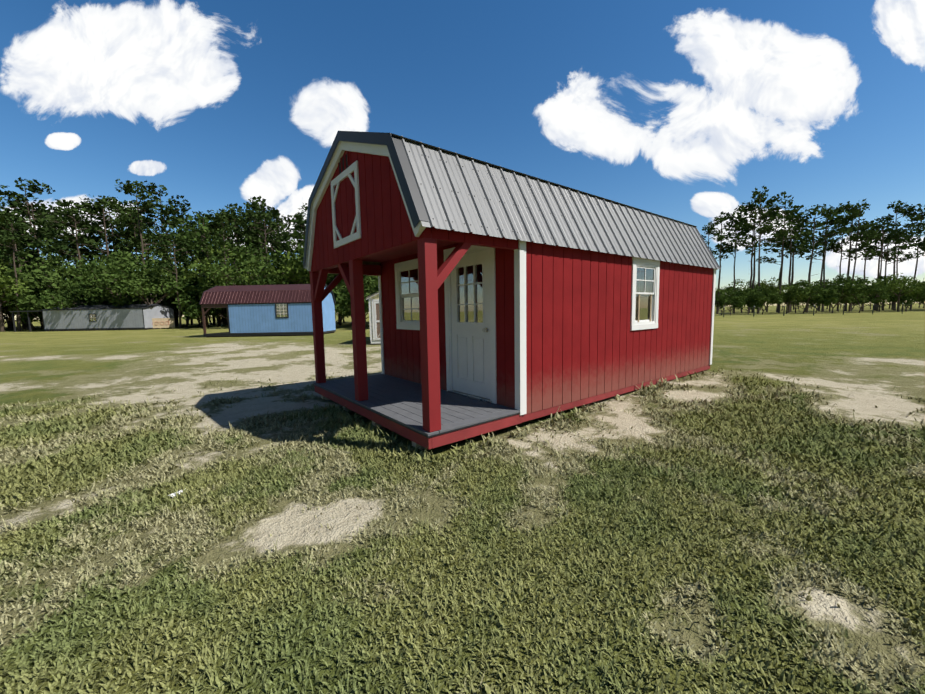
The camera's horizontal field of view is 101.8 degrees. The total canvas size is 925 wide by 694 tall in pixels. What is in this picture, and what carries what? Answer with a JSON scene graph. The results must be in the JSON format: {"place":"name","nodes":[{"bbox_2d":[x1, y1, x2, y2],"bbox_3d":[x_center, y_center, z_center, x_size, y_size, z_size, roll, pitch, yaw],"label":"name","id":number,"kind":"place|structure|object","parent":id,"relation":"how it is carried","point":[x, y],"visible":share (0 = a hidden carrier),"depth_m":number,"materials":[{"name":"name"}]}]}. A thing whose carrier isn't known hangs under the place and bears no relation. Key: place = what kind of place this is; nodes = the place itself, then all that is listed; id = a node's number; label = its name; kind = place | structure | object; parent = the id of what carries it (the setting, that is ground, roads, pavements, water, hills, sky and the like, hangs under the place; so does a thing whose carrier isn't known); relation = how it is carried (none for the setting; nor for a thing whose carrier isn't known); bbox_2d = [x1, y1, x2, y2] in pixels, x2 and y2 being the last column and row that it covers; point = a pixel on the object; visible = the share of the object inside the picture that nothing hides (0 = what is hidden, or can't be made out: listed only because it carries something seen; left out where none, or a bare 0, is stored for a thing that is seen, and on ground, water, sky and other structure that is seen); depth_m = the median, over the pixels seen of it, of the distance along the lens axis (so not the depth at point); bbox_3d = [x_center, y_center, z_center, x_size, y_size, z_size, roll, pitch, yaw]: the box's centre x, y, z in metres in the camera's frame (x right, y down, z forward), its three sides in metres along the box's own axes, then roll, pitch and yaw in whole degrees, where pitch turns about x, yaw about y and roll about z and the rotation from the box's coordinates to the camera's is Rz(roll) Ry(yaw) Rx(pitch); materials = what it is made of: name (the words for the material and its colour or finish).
{"place":"outdoors","nodes":[
{"label":"outdoors","id":0,"kind":"place"},
{"bbox_2d":[199,284,335,336],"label":"blue barn","id":1,"kind":"structure","parent":0,"point":[268,310],"depth_m":25.85,"materials":[{"name":"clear wood"}]},
{"bbox_2d":[0,366,924,693],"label":"grass","id":2,"kind":"structure","parent":0,"point":[330,412],"depth_m":2.39,"materials":[{"name":"green plant"}]},
{"bbox_2d":[0,303,924,693],"bbox_3d":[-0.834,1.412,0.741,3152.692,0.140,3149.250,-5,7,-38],"label":"ground","id":3,"kind":"structure","parent":0,"point":[876,357],"depth_m":2.92,"materials":[{"name":"green plant"}]},
{"bbox_2d":[0,208,34,330],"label":"pine tree","id":4,"kind":"object","parent":3,"relation":"on","point":[9,218],"visible":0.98,"depth_m":45.85,"materials":[{"name":"green plant"}]},
{"bbox_2d":[0,259,36,331],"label":"broadleaf tree","id":5,"kind":"object","parent":3,"relation":"on","point":[5,283],"visible":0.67,"depth_m":46.41,"materials":[{"name":"green plant"}]},
{"bbox_2d":[0,264,56,329],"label":"tree","id":6,"kind":"object","parent":3,"relation":"on","point":[10,273],"visible":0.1,"depth_m":50.44,"materials":[{"name":"green plant"}]},
{"bbox_2d":[0,221,57,329],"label":"pine tree","id":7,"kind":"object","parent":3,"relation":"on","point":[20,247],"visible":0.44,"depth_m":53.81,"materials":[{"name":"green plant"}]},
{"bbox_2d":[0,185,60,268],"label":"pine tree","id":8,"kind":"object","parent":3,"relation":"on","point":[22,208],"visible":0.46,"depth_m":56.44,"materials":[{"name":"green plant"}]},
{"bbox_2d":[0,177,61,328],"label":"pine tree","id":9,"kind":"object","parent":3,"relation":"on","point":[34,188],"visible":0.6,"depth_m":57.06,"materials":[{"name":"green plant"}]},
{"bbox_2d":[15,292,47,323],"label":"tree","id":10,"kind":"object","parent":3,"relation":"on","point":[22,315],"visible":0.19,"depth_m":48.86,"materials":[{"name":"green plant"}]},
{"bbox_2d":[1,277,63,326],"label":"tree","id":11,"kind":"object","parent":3,"relation":"on","point":[26,302],"visible":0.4,"depth_m":47.70,"materials":[{"name":"green plant"}]},
{"bbox_2d":[19,252,81,291],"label":"broadleaf tree","id":12,"kind":"object","parent":3,"relation":"on","point":[48,277],"visible":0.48,"depth_m":50.33,"materials":[{"name":"green plant"}]},
{"bbox_2d":[0,228,106,279],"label":"broadleaf tree","id":13,"kind":"object","parent":3,"relation":"on","point":[35,259],"visible":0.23,"depth_m":55.38,"materials":[{"name":"green plant"}]},
{"bbox_2d":[34,202,102,275],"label":"pine tree","id":14,"kind":"object","parent":3,"relation":"on","point":[57,247],"visible":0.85,"depth_m":53.21,"materials":[{"name":"green plant"}]},
{"bbox_2d":[26,199,112,278],"bbox_3d":[-58.229,-12.577,56.972,7.932,19.455,7.919,0,6,11],"label":"pine tree","id":15,"kind":"object","parent":3,"relation":"on","point":[64,203],"visible":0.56,"depth_m":55.48,"materials":[{"name":"green plant"}]},
{"bbox_2d":[39,278,99,309],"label":"broadleaf tree","id":16,"kind":"object","parent":3,"relation":"on","point":[55,299],"visible":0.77,"depth_m":45.02,"materials":[{"name":"green plant"}]},
{"bbox_2d":[38,262,105,305],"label":"tree","id":17,"kind":"object","parent":3,"relation":"on","point":[72,286],"visible":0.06,"depth_m":49.11,"materials":[{"name":"green plant"}]},
{"bbox_2d":[47,213,101,264],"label":"pine tree","id":18,"kind":"object","parent":3,"relation":"on","point":[84,248],"visible":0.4,"depth_m":56.69,"materials":[{"name":"green plant"}]},
{"bbox_2d":[71,257,135,304],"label":"tree","id":19,"kind":"object","parent":3,"relation":"on","point":[98,298],"visible":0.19,"depth_m":47.28,"materials":[{"name":"green plant"}]},
{"bbox_2d":[64,195,144,256],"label":"pine tree","id":20,"kind":"object","parent":3,"relation":"on","point":[99,204],"visible":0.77,"depth_m":56.25,"materials":[{"name":"green plant"}]},
{"bbox_2d":[78,195,134,252],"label":"pine tree","id":21,"kind":"object","parent":3,"relation":"on","point":[106,214],"visible":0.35,"depth_m":59.07,"materials":[{"name":"green plant"}]},
{"bbox_2d":[42,304,174,330],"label":"grey building","id":22,"kind":"structure","parent":3,"relation":"on","point":[108,317],"depth_m":44.48,"materials":[{"name":"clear wood"}]},
{"bbox_2d":[55,251,164,304],"bbox_3d":[-42.153,-7.056,46.493,9.841,9.868,9.314,-1,5,6],"label":"broadleaf tree","id":23,"kind":"object","parent":3,"relation":"on","point":[107,280],"visible":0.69,"depth_m":44.20,"materials":[{"name":"green plant"}]},
{"bbox_2d":[97,220,139,260],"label":"pine tree","id":24,"kind":"object","parent":3,"relation":"on","point":[115,235],"visible":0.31,"depth_m":58.83,"materials":[{"name":"green plant"}]},
{"bbox_2d":[104,205,155,262],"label":"pine tree","id":25,"kind":"object","parent":3,"relation":"on","point":[135,238],"visible":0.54,"depth_m":55.44,"materials":[{"name":"green plant"}]},
{"bbox_2d":[82,247,192,303],"bbox_3d":[-41.251,-7.490,48.184,9.735,10.376,10.186,1,6,22],"label":"broadleaf tree","id":26,"kind":"object","parent":3,"relation":"on","point":[117,255],"visible":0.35,"depth_m":45.62,"materials":[{"name":"green plant"}]},
{"bbox_2d":[105,278,174,307],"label":"tree","id":27,"kind":"object","parent":3,"relation":"on","point":[121,301],"visible":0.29,"depth_m":46.26,"materials":[{"name":"green plant"}]},
{"bbox_2d":[103,179,183,268],"bbox_3d":[-43.109,-12.443,50.617,8.741,19.837,6.032,-2,6,-14],"label":"pine tree","id":28,"kind":"object","parent":3,"relation":"on","point":[128,189],"visible":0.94,"depth_m":50.12,"materials":[{"name":"green plant"}]},
{"bbox_2d":[109,201,186,267],"bbox_3d":[-49.907,-13.350,60.504,7.951,20.011,8.830,3,7,37],"label":"pine tree","id":29,"kind":"object","parent":3,"relation":"on","point":[143,221],"visible":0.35,"depth_m":59.41,"materials":[{"name":"green plant"}]},
{"bbox_2d":[113,261,192,304],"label":"broadleaf tree","id":30,"kind":"object","parent":3,"relation":"on","point":[134,287],"visible":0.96,"depth_m":44.66,"materials":[{"name":"green plant"}]},
{"bbox_2d":[123,180,190,252],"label":"pine tree","id":31,"kind":"object","parent":3,"relation":"on","point":[151,187],"visible":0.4,"depth_m":66.15,"materials":[{"name":"green plant"}]},
{"bbox_2d":[130,202,192,259],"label":"pine tree","id":32,"kind":"object","parent":3,"relation":"on","point":[174,220],"visible":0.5,"depth_m":61.20,"materials":[{"name":"green plant"}]},
{"bbox_2d":[152,318,174,328],"bbox_3d":[-37.049,-2.859,45.936,2.940,1.320,1.285,-5,7,-38],"label":"plywood crate","id":33,"kind":"object","parent":3,"relation":"on","point":[160,323],"visible":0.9,"depth_m":45.72,"materials":[{"name":"wood"}]},
{"bbox_2d":[139,244,194,275],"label":"broadleaf tree","id":34,"kind":"object","parent":3,"relation":"on","point":[164,258],"visible":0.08,"depth_m":57.22,"materials":[{"name":"green plant"}]},
{"bbox_2d":[146,223,187,325],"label":"pine tree","id":35,"kind":"object","parent":3,"relation":"on","point":[163,227],"visible":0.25,"depth_m":58.92,"materials":[{"name":"green plant"}]},
{"bbox_2d":[149,230,192,327],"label":"pine tree","id":36,"kind":"object","parent":3,"relation":"on","point":[164,250],"visible":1,"depth_m":46.15,"materials":[{"name":"green plant"}]},
{"bbox_2d":[149,269,201,327],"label":"tree","id":37,"kind":"object","parent":3,"relation":"on","point":[166,301],"visible":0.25,"depth_m":48.09,"materials":[{"name":"green plant"}]},
{"bbox_2d":[172,279,214,327],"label":"tree","id":38,"kind":"object","parent":3,"relation":"on","point":[192,305],"visible":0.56,"depth_m":45.62,"materials":[{"name":"green plant"}]},
{"bbox_2d":[161,263,226,326],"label":"tree","id":39,"kind":"object","parent":3,"relation":"on","point":[189,292],"visible":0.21,"depth_m":48.85,"materials":[{"name":"green plant"}]},
{"bbox_2d":[176,211,226,324],"bbox_3d":[-39.647,-12.263,59.055,6.825,17.741,6.971,-2,6,-10],"label":"pine tree","id":40,"kind":"object","parent":3,"relation":"on","point":[199,216],"visible":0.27,"depth_m":57.58,"materials":[{"name":"green plant"}]},
{"bbox_2d":[183,295,226,327],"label":"tree","id":41,"kind":"object","parent":3,"relation":"on","point":[214,314],"visible":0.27,"depth_m":48.52,"materials":[{"name":"green plant"}]},
{"bbox_2d":[158,214,276,324],"bbox_3d":[-37.507,-12.039,58.854,15.605,17.265,15.779,2,6,30],"label":"broadleaf tree","id":42,"kind":"object","parent":3,"relation":"on","point":[198,238],"visible":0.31,"depth_m":54.23,"materials":[{"name":"green plant"}]},
{"bbox_2d":[192,209,248,275],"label":"pine tree","id":43,"kind":"object","parent":3,"relation":"on","point":[210,225],"visible":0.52,"depth_m":50.03,"materials":[{"name":"green plant"}]},
{"bbox_2d":[200,211,243,327],"bbox_3d":[-28.027,-9.030,44.739,5.701,13.600,4.356,3,7,35],"label":"pine tree","id":44,"kind":"object","parent":3,"relation":"on","point":[221,218],"visible":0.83,"depth_m":43.63,"materials":[{"name":"green plant"}]},
{"bbox_2d":[182,246,264,285],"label":"broadleaf tree","id":45,"kind":"object","parent":3,"relation":"on","point":[204,270],"visible":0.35,"depth_m":48.35,"materials":[{"name":"green plant"}]},
{"bbox_2d":[205,210,264,271],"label":"pine tree","id":46,"kind":"object","parent":3,"relation":"on","point":[237,230],"visible":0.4,"depth_m":50.46,"materials":[{"name":"green plant"}]},
{"bbox_2d":[190,238,286,285],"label":"broadleaf tree","id":47,"kind":"object","parent":3,"relation":"on","point":[221,272],"visible":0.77,"depth_m":41.59,"materials":[{"name":"green plant"}]},
{"bbox_2d":[229,208,272,278],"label":"pine tree","id":48,"kind":"object","parent":3,"relation":"on","point":[247,220],"visible":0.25,"depth_m":52.76,"materials":[{"name":"green plant"}]},
{"bbox_2d":[223,202,282,260],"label":"pine tree","id":49,"kind":"object","parent":3,"relation":"on","point":[253,205],"visible":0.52,"depth_m":55.61,"materials":[{"name":"green plant"}]},
{"bbox_2d":[221,262,288,285],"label":"broadleaf tree","id":50,"kind":"object","parent":3,"relation":"on","point":[242,281],"visible":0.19,"depth_m":43.00,"materials":[{"name":"green plant"}]},
{"bbox_2d":[236,210,287,263],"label":"pine tree","id":51,"kind":"object","parent":3,"relation":"on","point":[278,229],"visible":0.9,"depth_m":50.00,"materials":[{"name":"green plant"}]},
{"bbox_2d":[240,209,289,261],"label":"pine tree","id":52,"kind":"object","parent":3,"relation":"on","point":[274,233],"visible":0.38,"depth_m":52.57,"materials":[{"name":"green plant"}]},
{"bbox_2d":[247,211,294,254],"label":"pine tree","id":53,"kind":"object","parent":3,"relation":"on","point":[288,219],"visible":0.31,"depth_m":61.19,"materials":[{"name":"green plant"}]},
{"bbox_2d":[260,249,309,284],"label":"broadleaf tree","id":54,"kind":"object","parent":3,"relation":"on","point":[289,269],"visible":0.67,"depth_m":42.43,"materials":[{"name":"green plant"}]},
{"bbox_2d":[281,217,306,255],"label":"pine tree","id":55,"kind":"object","parent":3,"relation":"on","point":[299,226],"visible":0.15,"depth_m":50.73,"materials":[{"name":"green plant"}]},
{"bbox_2d":[265,230,342,284],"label":"broadleaf tree","id":56,"kind":"object","parent":3,"relation":"on","point":[274,257],"visible":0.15,"depth_m":43.64,"materials":[{"name":"green plant"}]},
{"bbox_2d":[335,279,370,318],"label":"tree","id":57,"kind":"object","parent":3,"relation":"on","point":[344,301],"visible":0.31,"depth_m":36.56,"materials":[{"name":"green plant"}]},
{"bbox_2d":[366,292,380,343],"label":"cream shed","id":58,"kind":"structure","parent":3,"relation":"on","point":[374,318],"depth_m":17.62,"materials":[{"name":"white paint"}]},
{"bbox_2d":[314,365,709,449],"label":"base trim","id":59,"kind":"structure","parent":3,"relation":"on","point":[452,436],"depth_m":4.56,"materials":[{"name":"wood"}]},
{"bbox_2d":[313,384,519,437],"bbox_3d":[-0.957,0.725,5.559,1.334,0.011,3.692,-5,7,-38],"label":"porch rim board","id":60,"kind":"object","parent":59,"relation":"attached to","point":[414,430],"visible":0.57,"depth_m":4.21,"materials":[{"name":"wood"}]},
{"bbox_2d":[314,374,519,435],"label":"porch floor","id":61,"kind":"structure","parent":59,"relation":"on","point":[396,399],"depth_m":4.89,"materials":[{"name":"wood"}]},
{"bbox_2d":[310,233,514,431],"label":"porch posts","id":62,"kind":"object","parent":61,"relation":"on","point":[431,277],"visible":0.73,"depth_m":4.44,"materials":[{"name":"wood"}]},
{"bbox_2d":[309,151,712,414],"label":"exterior wall","id":63,"kind":"structure","parent":59,"relation":"on","point":[583,341],"depth_m":5.24,"materials":[{"name":"wood"}]},
{"bbox_2d":[338,152,348,181],"bbox_3d":[-1.557,-2.350,4.915,0.015,0.283,0.340,-5,7,-38],"label":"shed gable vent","id":64,"kind":"object","parent":63,"relation":"attached to","point":[343,164],"visible":0.81,"depth_m":4.91,"materials":[{"name":"wood"}]},
{"bbox_2d":[303,137,720,269],"bbox_3d":[1.373,-2.261,7.150,7.460,1.530,3.863,-5,7,-38],"label":"roof","id":65,"kind":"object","parent":63,"relation":"on","point":[460,193],"visible":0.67,"depth_m":4.71,"materials":[{"name":"metal"}]},
{"bbox_2d":[303,131,717,266],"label":"roof trim","id":66,"kind":"structure","parent":65,"relation":"attached to","point":[407,183],"depth_m":3.78,"materials":[{"name":"metal"}]},
{"bbox_2d":[701,224,727,260],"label":"pine tree","id":67,"kind":"object","parent":3,"relation":"on","point":[710,232],"visible":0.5,"depth_m":79.32,"materials":[{"name":"green plant"}]},
{"bbox_2d":[707,209,751,313],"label":"pine tree","id":68,"kind":"object","parent":3,"relation":"on","point":[721,237],"visible":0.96,"depth_m":70.42,"materials":[{"name":"green plant"}]},
{"bbox_2d":[715,289,745,314],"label":"tree","id":69,"kind":"object","parent":3,"relation":"on","point":[721,293],"visible":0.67,"depth_m":62.62,"materials":[{"name":"green plant"}]},
{"bbox_2d":[715,287,749,314],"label":"tree","id":70,"kind":"object","parent":3,"relation":"on","point":[741,293],"visible":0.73,"depth_m":63.34,"materials":[{"name":"green plant"}]},
{"bbox_2d":[715,212,756,313],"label":"pine tree","id":71,"kind":"object","parent":3,"relation":"on","point":[744,220],"visible":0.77,"depth_m":72.24,"materials":[{"name":"green plant"}]},
{"bbox_2d":[731,201,785,312],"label":"pine tree","id":72,"kind":"object","parent":3,"relation":"on","point":[757,207],"visible":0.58,"depth_m":75.39,"materials":[{"name":"green plant"}]},
{"bbox_2d":[743,287,773,313],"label":"tree","id":73,"kind":"object","parent":3,"relation":"on","point":[756,304],"visible":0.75,"depth_m":63.40,"materials":[{"name":"green plant"}]},
{"bbox_2d":[733,203,786,312],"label":"pine tree","id":74,"kind":"object","parent":3,"relation":"on","point":[764,244],"visible":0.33,"depth_m":79.30,"materials":[{"name":"green plant"}]},
{"bbox_2d":[742,286,782,313],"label":"tree","id":75,"kind":"object","parent":3,"relation":"on","point":[777,299],"visible":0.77,"depth_m":63.09,"materials":[{"name":"green plant"}]},
{"bbox_2d":[736,186,791,312],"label":"pine tree","id":76,"kind":"object","parent":3,"relation":"on","point":[759,199],"visible":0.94,"depth_m":68.80,"materials":[{"name":"green plant"}]},
{"bbox_2d":[756,233,803,311],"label":"pine tree","id":77,"kind":"object","parent":3,"relation":"on","point":[775,251],"visible":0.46,"depth_m":83.71,"materials":[{"name":"green plant"}]},
{"bbox_2d":[757,195,817,311],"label":"pine tree","id":78,"kind":"object","parent":3,"relation":"on","point":[807,233],"visible":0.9,"depth_m":69.46,"materials":[{"name":"green plant"}]},
{"bbox_2d":[771,285,808,313],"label":"broadleaf tree","id":79,"kind":"object","parent":3,"relation":"on","point":[799,297],"visible":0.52,"depth_m":64.02,"materials":[{"name":"green plant"}]},
{"bbox_2d":[764,214,827,312],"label":"pine tree","id":80,"kind":"object","parent":3,"relation":"on","point":[796,228],"visible":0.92,"depth_m":70.88,"materials":[{"name":"green plant"}]},
{"bbox_2d":[767,210,825,311],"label":"pine tree","id":81,"kind":"object","parent":3,"relation":"on","point":[792,274],"visible":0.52,"depth_m":80.05,"materials":[{"name":"green plant"}]},
{"bbox_2d":[779,280,837,313],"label":"tree","id":82,"kind":"object","parent":3,"relation":"on","point":[804,283],"visible":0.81,"depth_m":63.09,"materials":[{"name":"green plant"}]},
{"bbox_2d":[784,204,852,312],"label":"pine tree","id":83,"kind":"object","parent":3,"relation":"on","point":[828,216],"visible":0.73,"depth_m":70.32,"materials":[{"name":"green plant"}]},
{"bbox_2d":[715,303,924,316],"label":"fence","id":84,"kind":"object","parent":3,"relation":"on","point":[872,312],"visible":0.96,"depth_m":51.42,"materials":[{"name":"white wood"}]},
{"bbox_2d":[798,220,851,310],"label":"pine tree","id":85,"kind":"object","parent":3,"relation":"on","point":[820,252],"visible":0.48,"depth_m":80.37,"materials":[{"name":"green plant"}]},
{"bbox_2d":[805,203,853,311],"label":"pine tree","id":86,"kind":"object","parent":3,"relation":"on","point":[835,221],"visible":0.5,"depth_m":74.72,"materials":[{"name":"green plant"}]},
{"bbox_2d":[811,274,868,312],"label":"tree","id":87,"kind":"object","parent":3,"relation":"on","point":[847,289],"visible":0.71,"depth_m":61.96,"materials":[{"name":"green plant"}]},
{"bbox_2d":[818,215,868,310],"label":"pine tree","id":88,"kind":"object","parent":3,"relation":"on","point":[842,239],"visible":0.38,"depth_m":78.47,"materials":[{"name":"green plant"}]},
{"bbox_2d":[822,204,880,310],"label":"pine tree","id":89,"kind":"object","parent":3,"relation":"on","point":[850,246],"visible":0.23,"depth_m":77.78,"materials":[{"name":"green plant"}]},
{"bbox_2d":[835,198,882,310],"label":"pine tree","id":90,"kind":"object","parent":3,"relation":"on","point":[857,213],"visible":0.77,"depth_m":71.88,"materials":[{"name":"green plant"}]},
{"bbox_2d":[841,221,880,310],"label":"pine tree","id":91,"kind":"object","parent":3,"relation":"on","point":[863,244],"visible":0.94,"depth_m":71.20,"materials":[{"name":"green plant"}]},
{"bbox_2d":[836,279,890,312],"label":"tree","id":92,"kind":"object","parent":3,"relation":"on","point":[875,290],"visible":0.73,"depth_m":61.52,"materials":[{"name":"green plant"}]},
{"bbox_2d":[853,222,905,310],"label":"pine tree","id":93,"kind":"object","parent":3,"relation":"on","point":[876,247],"visible":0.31,"depth_m":77.86,"materials":[{"name":"green plant"}]},
{"bbox_2d":[860,217,912,310],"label":"pine tree","id":94,"kind":"object","parent":3,"relation":"on","point":[894,249],"visible":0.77,"depth_m":72.11,"materials":[{"name":"green plant"}]},
{"bbox_2d":[861,275,912,311],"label":"tree","id":95,"kind":"object","parent":3,"relation":"on","point":[881,279],"visible":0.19,"depth_m":66.94,"materials":[{"name":"green plant"}]},
{"bbox_2d":[862,228,913,309],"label":"pine tree","id":96,"kind":"object","parent":3,"relation":"on","point":[903,242],"visible":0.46,"depth_m":77.19,"materials":[{"name":"green plant"}]},
{"bbox_2d":[869,272,923,311],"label":"broadleaf tree","id":97,"kind":"object","parent":3,"relation":"on","point":[897,285],"visible":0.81,"depth_m":63.71,"materials":[{"name":"green plant"}]},
{"bbox_2d":[871,225,923,310],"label":"pine tree","id":98,"kind":"object","parent":3,"relation":"on","point":[899,240],"visible":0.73,"depth_m":73.01,"materials":[{"name":"green plant"}]},
{"bbox_2d":[874,200,922,309],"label":"pine tree","id":99,"kind":"object","parent":3,"relation":"on","point":[898,207],"visible":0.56,"depth_m":82.04,"materials":[{"name":"green plant"}]},
{"bbox_2d":[886,281,924,310],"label":"tree","id":100,"kind":"object","parent":3,"relation":"on","point":[916,295],"visible":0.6,"depth_m":64.22,"materials":[{"name":"green plant"}]},
{"bbox_2d":[897,205,924,309],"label":"pine tree","id":101,"kind":"object","parent":3,"relation":"on","point":[918,217],"visible":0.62,"depth_m":80.71,"materials":[{"name":"green plant"}]},
{"bbox_2d":[0,0,924,319],"label":"sky","id":102,"kind":"structure","parent":0,"point":[679,110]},
{"bbox_2d":[304,141,717,414],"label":"shed trim","id":103,"kind":"structure","parent":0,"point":[470,303],"depth_m":5.22,"materials":[{"name":"wood"}]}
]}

